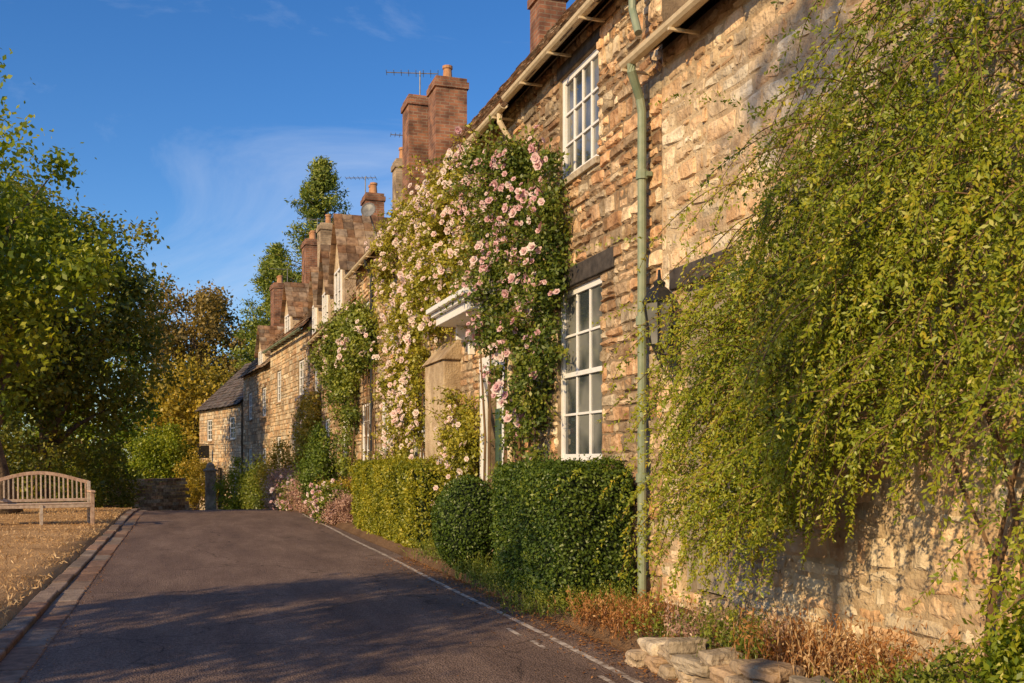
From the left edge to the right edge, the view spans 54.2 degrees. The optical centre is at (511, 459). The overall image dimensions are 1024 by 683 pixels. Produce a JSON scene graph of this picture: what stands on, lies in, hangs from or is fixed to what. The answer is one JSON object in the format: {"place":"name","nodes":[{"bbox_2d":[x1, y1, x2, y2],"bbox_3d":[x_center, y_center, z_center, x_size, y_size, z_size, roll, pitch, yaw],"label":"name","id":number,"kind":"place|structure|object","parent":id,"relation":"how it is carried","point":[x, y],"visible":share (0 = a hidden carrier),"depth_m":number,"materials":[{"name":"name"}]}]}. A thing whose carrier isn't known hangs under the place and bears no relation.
{"place":"outdoors","nodes":[
{"label":"outdoors","id":0,"kind":"place"},
{"bbox_2d":[0,0,574,462],"label":"sky","id":1,"kind":"structure","parent":0,"point":[204,116],"materials":[{"name":"blue"}]},
{"bbox_2d":[20,509,676,682],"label":"road","id":2,"kind":"structure","parent":0,"point":[200,605],"depth_m":8.63,"materials":[{"name":"grey asphalt"}]},
{"bbox_2d":[0,508,148,682],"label":"kerb","id":3,"kind":"structure","parent":2,"relation":"on","point":[21,647],"depth_m":9.19,"materials":[{"name":"stone"}]},
{"bbox_2d":[14,520,893,682],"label":"fallen leaves","id":4,"kind":"object","parent":2,"relation":"on","point":[466,588],"visible":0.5,"depth_m":8.46,"materials":[{"name":"orange plant"}]},
{"bbox_2d":[303,514,642,682],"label":"road marking","id":5,"kind":"object","parent":2,"relation":"on","point":[605,665],"visible":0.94,"depth_m":8.15,"materials":[{"name":"paint"}]},
{"bbox_2d":[0,463,921,682],"bbox_3d":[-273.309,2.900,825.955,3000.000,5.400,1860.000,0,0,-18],"label":"ground","id":6,"kind":"structure","parent":0,"point":[392,546],"depth_m":13.14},
{"bbox_2d":[0,204,57,443],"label":"ash tree","id":7,"kind":"object","parent":6,"relation":"on","point":[13,425],"visible":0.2,"depth_m":33.28,"materials":[{"name":"green plant"}]},
{"bbox_2d":[0,405,76,502],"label":"shrub","id":8,"kind":"object","parent":6,"relation":"on","point":[7,453],"visible":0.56,"depth_m":29.74,"materials":[{"name":"green plant"}]},
{"bbox_2d":[0,471,94,524],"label":"garden bench","id":9,"kind":"object","parent":6,"relation":"on","point":[89,498],"visible":0.99,"depth_m":20.42,"materials":[{"name":"brown wood"}]},
{"bbox_2d":[0,507,131,629],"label":"dry grass","id":10,"kind":"structure","parent":6,"relation":"on","point":[115,509],"depth_m":17.20,"materials":[{"name":"plant"}]},
{"bbox_2d":[0,48,132,513],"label":"lime tree","id":11,"kind":"object","parent":6,"relation":"on","point":[23,354],"visible":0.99,"depth_m":23.42,"materials":[{"name":"green plant"}]},
{"bbox_2d":[10,427,148,508],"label":"shrub","id":12,"kind":"object","parent":6,"relation":"on","point":[105,476],"visible":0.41,"depth_m":41.32,"materials":[{"name":"green plant"}]},
{"bbox_2d":[6,407,162,502],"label":"distant trees","id":13,"kind":"object","parent":6,"relation":"on","point":[73,442],"visible":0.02,"depth_m":122.19,"materials":[{"name":"green plant"}]},
{"bbox_2d":[19,294,168,496],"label":"hawthorn tree","id":14,"kind":"object","parent":6,"relation":"on","point":[134,435],"visible":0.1,"depth_m":54.86,"materials":[{"name":"green plant"}]},
{"bbox_2d":[0,131,198,506],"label":"sycamore tree","id":15,"kind":"object","parent":6,"relation":"on","point":[73,382],"visible":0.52,"depth_m":38.18,"materials":[{"name":"green plant"}]},
{"bbox_2d":[103,478,191,510],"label":"garden wall","id":16,"kind":"structure","parent":6,"relation":"on","point":[158,490],"depth_m":46.15,"materials":[{"name":"stone"}]},
{"bbox_2d":[121,417,198,509],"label":"round bush","id":17,"kind":"object","parent":6,"relation":"on","point":[154,450],"visible":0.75,"depth_m":52.85,"materials":[{"name":"green plant"}]},
{"bbox_2d":[129,341,237,509],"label":"golden tree","id":18,"kind":"object","parent":6,"relation":"on","point":[170,409],"visible":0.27,"depth_m":68.76,"materials":[{"name":"yellow plant"}]},
{"bbox_2d":[111,271,257,509],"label":"copper beech tree","id":19,"kind":"object","parent":6,"relation":"on","point":[209,313],"visible":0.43,"depth_m":89.67,"materials":[{"name":"brown plant"}]},
{"bbox_2d":[171,445,219,509],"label":"shrub","id":20,"kind":"object","parent":6,"relation":"on","point":[195,491],"visible":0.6,"depth_m":49.20,"materials":[{"name":"green plant"}]},
{"bbox_2d":[203,462,216,509],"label":"gate post","id":21,"kind":"object","parent":6,"relation":"on","point":[210,470],"visible":0.83,"depth_m":43.58,"materials":[{"name":"stone"}]},
{"bbox_2d":[195,362,251,509],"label":"stone cottage","id":22,"kind":"structure","parent":6,"relation":"on","point":[220,410],"depth_m":50.61,"materials":[{"name":"stone"}]},
{"bbox_2d":[220,468,221,506],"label":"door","id":23,"kind":"structure","parent":22,"relation":"in","point":[220,468],"depth_m":50.79,"materials":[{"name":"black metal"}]},
{"bbox_2d":[208,417,234,491],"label":"window frames","id":24,"kind":"structure","parent":22,"relation":"in","point":[210,425],"depth_m":49.04,"materials":[{"name":"white paint"}]},
{"bbox_2d":[208,418,234,488],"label":"window glass","id":25,"kind":"structure","parent":22,"relation":"in","point":[232,418],"depth_m":48.98,"materials":[{"name":"grey glass"}]},
{"bbox_2d":[212,456,258,509],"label":"shrub","id":26,"kind":"object","parent":6,"relation":"on","point":[233,502],"visible":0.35,"depth_m":41.64,"materials":[{"name":"green plant"}]},
{"bbox_2d":[231,445,275,508],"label":"shrub","id":27,"kind":"object","parent":6,"relation":"on","point":[252,501],"visible":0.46,"depth_m":36.89,"materials":[{"name":"green plant"}]},
{"bbox_2d":[219,240,300,387],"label":"conifer tree","id":28,"kind":"object","parent":6,"relation":"on","point":[260,280],"visible":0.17,"depth_m":61.03,"materials":[{"name":"green plant"}]},
{"bbox_2d":[238,275,283,472],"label":"stone cottage","id":29,"kind":"structure","parent":6,"relation":"on","point":[255,375],"depth_m":43.03,"materials":[{"name":"stone"}]},
{"bbox_2d":[249,387,265,467],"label":"window frames","id":30,"kind":"structure","parent":29,"relation":"in","point":[265,387],"depth_m":41.82,"materials":[{"name":"white paint"}]},
{"bbox_2d":[250,390,264,467],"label":"window glass","id":31,"kind":"structure","parent":29,"relation":"in","point":[264,390],"depth_m":44.96,"materials":[{"name":"grey glass"}]},
{"bbox_2d":[258,351,262,364],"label":"dormer window","id":32,"kind":"structure","parent":29,"relation":"in","point":[259,353],"depth_m":42.00,"materials":[{"name":"white paint"}]},
{"bbox_2d":[269,268,296,281],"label":"tv antenna","id":33,"kind":"object","parent":29,"relation":"attached to","point":[287,269],"visible":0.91,"depth_m":48.52,"materials":[{"name":"grey metal"}]},
{"bbox_2d":[253,434,298,507],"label":"shrub","id":34,"kind":"object","parent":6,"relation":"on","point":[261,475],"visible":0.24,"depth_m":33.79,"materials":[{"name":"green plant"}]},
{"bbox_2d":[256,461,299,509],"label":"flowering shrub","id":35,"kind":"object","parent":6,"relation":"on","point":[275,479],"visible":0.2,"depth_m":30.14,"materials":[{"name":"plant"}]},
{"bbox_2d":[269,469,300,510],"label":"hydrangea","id":36,"kind":"object","parent":6,"relation":"on","point":[281,506],"visible":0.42,"depth_m":27.98,"materials":[{"name":"pink plant"}]},
{"bbox_2d":[232,155,352,373],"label":"conifer tree","id":37,"kind":"object","parent":6,"relation":"on","point":[322,183],"visible":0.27,"depth_m":58.72,"materials":[{"name":"green plant"}]},
{"bbox_2d":[262,214,332,472],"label":"stone cottage","id":38,"kind":"structure","parent":6,"relation":"on","point":[289,377],"depth_m":36.43,"materials":[{"name":"stone"}]},
{"bbox_2d":[285,314,290,334],"bbox_3d":[-8.109,-4.895,36.139,0.047,0.690,0.952,0,0,-22],"label":"dormer window","id":39,"kind":"structure","parent":38,"relation":"in","point":[287,315],"depth_m":36.12,"materials":[{"name":"white paint"}]},
{"bbox_2d":[278,359,303,467],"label":"window frames","id":40,"kind":"structure","parent":38,"relation":"in","point":[301,361],"depth_m":34.43,"materials":[{"name":"white paint"}]},
{"bbox_2d":[279,362,303,459],"bbox_3d":[-7.968,-1.507,36.089,0.013,3.646,5.360,0,0,-22],"label":"window glass","id":41,"kind":"structure","parent":38,"relation":"in","point":[303,362],"depth_m":34.27,"materials":[{"name":"glass"}]},
{"bbox_2d":[297,218,325,225],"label":"tv antenna","id":42,"kind":"object","parent":38,"relation":"attached to","point":[317,219],"visible":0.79,"depth_m":40.13,"materials":[{"name":"grey metal"}]},
{"bbox_2d":[276,477,319,512],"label":"heather","id":43,"kind":"object","parent":6,"relation":"on","point":[299,504],"visible":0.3,"depth_m":26.95,"materials":[{"name":"pink plant"}]},
{"bbox_2d":[288,415,346,516],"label":"yew shrub","id":44,"kind":"object","parent":6,"relation":"on","point":[318,461],"visible":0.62,"depth_m":24.72,"materials":[{"name":"green plant"}]},
{"bbox_2d":[304,478,351,523],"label":"hydrangea","id":45,"kind":"object","parent":6,"relation":"on","point":[317,503],"visible":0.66,"depth_m":21.94,"materials":[{"name":"pink plant"}]},
{"bbox_2d":[313,475,352,520],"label":"shrub","id":46,"kind":"object","parent":6,"relation":"on","point":[346,482],"visible":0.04,"depth_m":22.88,"materials":[{"name":"green plant"}]},
{"bbox_2d":[318,484,352,526],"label":"heather","id":47,"kind":"object","parent":6,"relation":"on","point":[342,505],"visible":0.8,"depth_m":21.14,"materials":[{"name":"pink plant"}]},
{"bbox_2d":[300,147,401,482],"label":"stone cottage","id":48,"kind":"structure","parent":6,"relation":"on","point":[342,254],"depth_m":27.77,"materials":[{"name":"stone"}]},
{"bbox_2d":[288,384,322,482],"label":"wall creeper","id":49,"kind":"object","parent":48,"relation":"attached to","point":[305,419],"depth_m":30.50,"materials":[{"name":"green plant"}]},
{"bbox_2d":[312,305,316,334],"bbox_3d":[-6.164,-4.395,31.214,0.047,0.890,0.840,0,0,-18],"label":"dormer window","id":50,"kind":"structure","parent":48,"relation":"in","point":[314,310],"depth_m":31.19,"materials":[{"name":"white paint"}]},
{"bbox_2d":[322,292,327,325],"bbox_3d":[-5.410,-4.395,28.935,0.047,0.890,0.952,0,0,-18],"label":"dormer window","id":51,"kind":"structure","parent":48,"relation":"in","point":[324,297],"depth_m":28.91,"materials":[{"name":"white paint"}]},
{"bbox_2d":[315,359,349,461],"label":"window frames","id":52,"kind":"structure","parent":48,"relation":"in","point":[316,382],"depth_m":29.32,"materials":[{"name":"white paint"}]},
{"bbox_2d":[334,267,341,312],"bbox_3d":[-4.609,-4.495,26.514,0.047,1.090,1.120,0,0,-18],"label":"dormer window","id":53,"kind":"structure","parent":48,"relation":"in","point":[337,272],"depth_m":26.49,"materials":[{"name":"white paint"}]},
{"bbox_2d":[300,290,379,481],"bbox_3d":[-4.387,-1.291,24.039,1.167,5.095,7.220,0,0,-18],"label":"wall creeper","id":54,"kind":"object","parent":48,"relation":"attached to","point":[341,351],"depth_m":23.29,"materials":[{"name":"green plant"}]},
{"bbox_2d":[345,176,375,192],"bbox_3d":[-5.011,-8.950,33.155,1.016,0.900,0.520,0,0,1],"label":"tv antenna","id":55,"kind":"object","parent":48,"relation":"attached to","point":[365,177],"visible":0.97,"depth_m":33.14,"materials":[{"name":"grey metal"}]},
{"bbox_2d":[361,203,376,235],"bbox_3d":[-3.512,-6.027,25.599,0.348,1.068,0.661,0,0,41],"label":"satellite dish","id":56,"kind":"object","parent":48,"relation":"attached to","point":[368,209],"visible":0.96,"depth_m":25.47,"materials":[{"name":"grey metal"}]},
{"bbox_2d":[348,455,449,548],"bbox_3d":[-2.004,0.666,17.444,1.035,1.607,6.216,0,0,-18],"label":"golden hedge","id":57,"kind":"object","parent":6,"relation":"on","point":[392,498],"visible":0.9,"depth_m":16.01,"materials":[{"name":"yellow plant"}]},
{"bbox_2d":[356,122,494,491],"bbox_3d":[-1.669,-1.792,16.330,0.909,6.095,7.698,0,0,-18],"label":"climbing rose","id":58,"kind":"object","parent":6,"relation":"on","point":[422,229],"visible":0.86,"depth_m":16.60,"materials":[{"name":"green plant"}]},
{"bbox_2d":[411,326,483,505],"bbox_3d":[-1.020,-0.429,14.405,0.825,3.386,2.098,0,0,-18],"label":"climbing rose","id":59,"kind":"object","parent":6,"relation":"on","point":[461,449],"visible":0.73,"depth_m":14.11,"materials":[{"name":"green plant"}]},
{"bbox_2d":[344,0,585,550],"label":"rose cottage","id":60,"kind":"structure","parent":6,"relation":"on","point":[434,116],"depth_m":17.27,"materials":[{"name":"stone"}]},
{"bbox_2d":[365,261,429,459],"bbox_3d":[-1.702,-1.757,18.081,0.012,3.746,11.060,0,0,-18],"label":"window glass","id":61,"kind":"structure","parent":60,"relation":"in","point":[429,261],"depth_m":20.93,"materials":[{"name":"grey glass"}]},
{"bbox_2d":[363,263,432,459],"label":"window frames","id":62,"kind":"structure","parent":60,"relation":"in","point":[383,408],"depth_m":21.10,"materials":[{"name":"white paint"}]},
{"bbox_2d":[386,69,437,94],"bbox_3d":[-2.526,-9.475,25.336,1.316,0.750,0.520,0,0,-4],"label":"tv antenna","id":63,"kind":"object","parent":60,"relation":"attached to","point":[420,73],"visible":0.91,"depth_m":25.34,"materials":[{"name":"grey metal"}]},
{"bbox_2d":[495,408,501,508],"bbox_3d":[-0.103,0.240,13.375,0.028,1.880,0.740,0,0,-18],"label":"door","id":64,"kind":"structure","parent":60,"relation":"in","point":[498,455],"depth_m":13.57,"materials":[{"name":"wood"}]},
{"bbox_2d":[430,473,499,572],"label":"box ball topiary","id":65,"kind":"object","parent":6,"relation":"on","point":[463,517],"visible":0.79,"depth_m":11.55,"materials":[{"name":"green plant"}]},
{"bbox_2d":[401,535,547,610],"bbox_3d":[-0.466,1.219,11.649,0.862,0.438,5.268,0,0,-18],"label":"bedding plant","id":66,"kind":"object","parent":6,"relation":"on","point":[487,576],"visible":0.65,"depth_m":10.66,"materials":[{"name":"green plant"}]},
{"bbox_2d":[424,115,576,493],"bbox_3d":[-0.394,-1.543,12.235,1.036,5.610,4.088,0,0,-18],"label":"climbing rose","id":67,"kind":"object","parent":6,"relation":"on","point":[512,253],"visible":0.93,"depth_m":11.45,"materials":[{"name":"green plant"}]},
{"bbox_2d":[485,448,635,605],"bbox_3d":[0.450,0.668,9.885,1.118,1.583,2.310,0,0,-18],"label":"clipped hedge","id":68,"kind":"object","parent":6,"relation":"on","point":[544,541],"visible":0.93,"depth_m":9.06,"materials":[{"name":"green plant"}]},
{"bbox_2d":[501,579,664,619],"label":"bedding plant","id":69,"kind":"object","parent":6,"relation":"on","point":[531,604],"visible":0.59,"depth_m":8.71,"materials":[{"name":"green plant"}]},
{"bbox_2d":[501,0,719,600],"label":"stone cottage","id":70,"kind":"structure","parent":6,"relation":"on","point":[593,112],"depth_m":9.86,"materials":[{"name":"stone"}]},
{"bbox_2d":[561,49,601,461],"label":"window frames","id":71,"kind":"structure","parent":70,"relation":"in","point":[581,68],"depth_m":10.77,"materials":[{"name":"white paint"}]},
{"bbox_2d":[566,56,601,453],"bbox_3d":[0.770,-2.107,10.614,0.011,4.086,1.090,0,0,-18],"label":"window glass","id":72,"kind":"structure","parent":70,"relation":"in","point":[583,339],"depth_m":10.64,"materials":[{"name":"grey glass"}]},
{"bbox_2d":[547,584,713,640],"bbox_3d":[0.847,1.167,7.860,0.944,0.361,1.506,0,0,-18],"label":"dry perennial","id":73,"kind":"object","parent":6,"relation":"on","point":[610,614],"visible":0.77,"depth_m":7.75,"materials":[{"name":"orange plant"}]},
{"bbox_2d":[624,636,835,682],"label":"retaining wall","id":74,"kind":"structure","parent":6,"relation":"on","point":[675,658],"depth_m":5.94,"materials":[{"name":"stone"}]},
{"bbox_2d":[590,584,975,682],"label":"bedding plant","id":75,"kind":"object","parent":6,"relation":"on","point":[730,637],"visible":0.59,"depth_m":6.49,"materials":[{"name":"green plant"}]},
{"bbox_2d":[549,0,1023,682],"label":"weeping cotoneaster","id":76,"kind":"object","parent":6,"relation":"on","point":[817,322],"visible":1,"depth_m":5.10,"materials":[{"name":"green plant"}]},
{"bbox_2d":[619,0,1023,681],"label":"stone cottage","id":77,"kind":"structure","parent":6,"relation":"on","point":[879,564],"depth_m":6.63,"materials":[{"name":"stone"}]},
{"bbox_2d":[642,270,679,374],"bbox_3d":[1.242,-1.155,8.416,0.325,0.890,0.277,0,0,-18],"label":"wall lantern","id":78,"kind":"object","parent":77,"relation":"attached to","point":[661,292],"depth_m":8.35,"materials":[{"name":"black metal"}]},
{"bbox_2d":[687,276,726,595],"bbox_3d":[1.643,-0.174,8.101,0.110,2.548,0.746,0,0,-18],"label":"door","id":79,"kind":"structure","parent":77,"relation":"in","point":[695,585],"depth_m":8.28,"materials":[{"name":"brown wood"}]},
{"bbox_2d":[656,600,1019,682],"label":"dry perennial","id":80,"kind":"object","parent":6,"relation":"on","point":[684,624],"visible":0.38,"depth_m":6.57,"materials":[{"name":"brown plant"}]},
{"bbox_2d":[698,602,987,682],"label":"dry perennial","id":81,"kind":"object","parent":6,"relation":"on","point":[870,659],"visible":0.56,"depth_m":5.52,"materials":[{"name":"orange plant"}]},
{"bbox_2d":[746,604,943,682],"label":"dry grass tuft","id":82,"kind":"object","parent":6,"relation":"on","point":[826,658],"visible":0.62,"depth_m":5.35,"materials":[{"name":"plant"}]},
{"bbox_2d":[878,633,987,682],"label":"shrub","id":83,"kind":"object","parent":6,"relation":"on","point":[927,676],"visible":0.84,"depth_m":4.63,"materials":[{"name":"green plant"}]},
{"bbox_2d":[947,560,1023,682],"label":"shrub","id":84,"kind":"object","parent":6,"relation":"on","point":[1013,672],"visible":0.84,"depth_m":4.31,"materials":[{"name":"green plant"}]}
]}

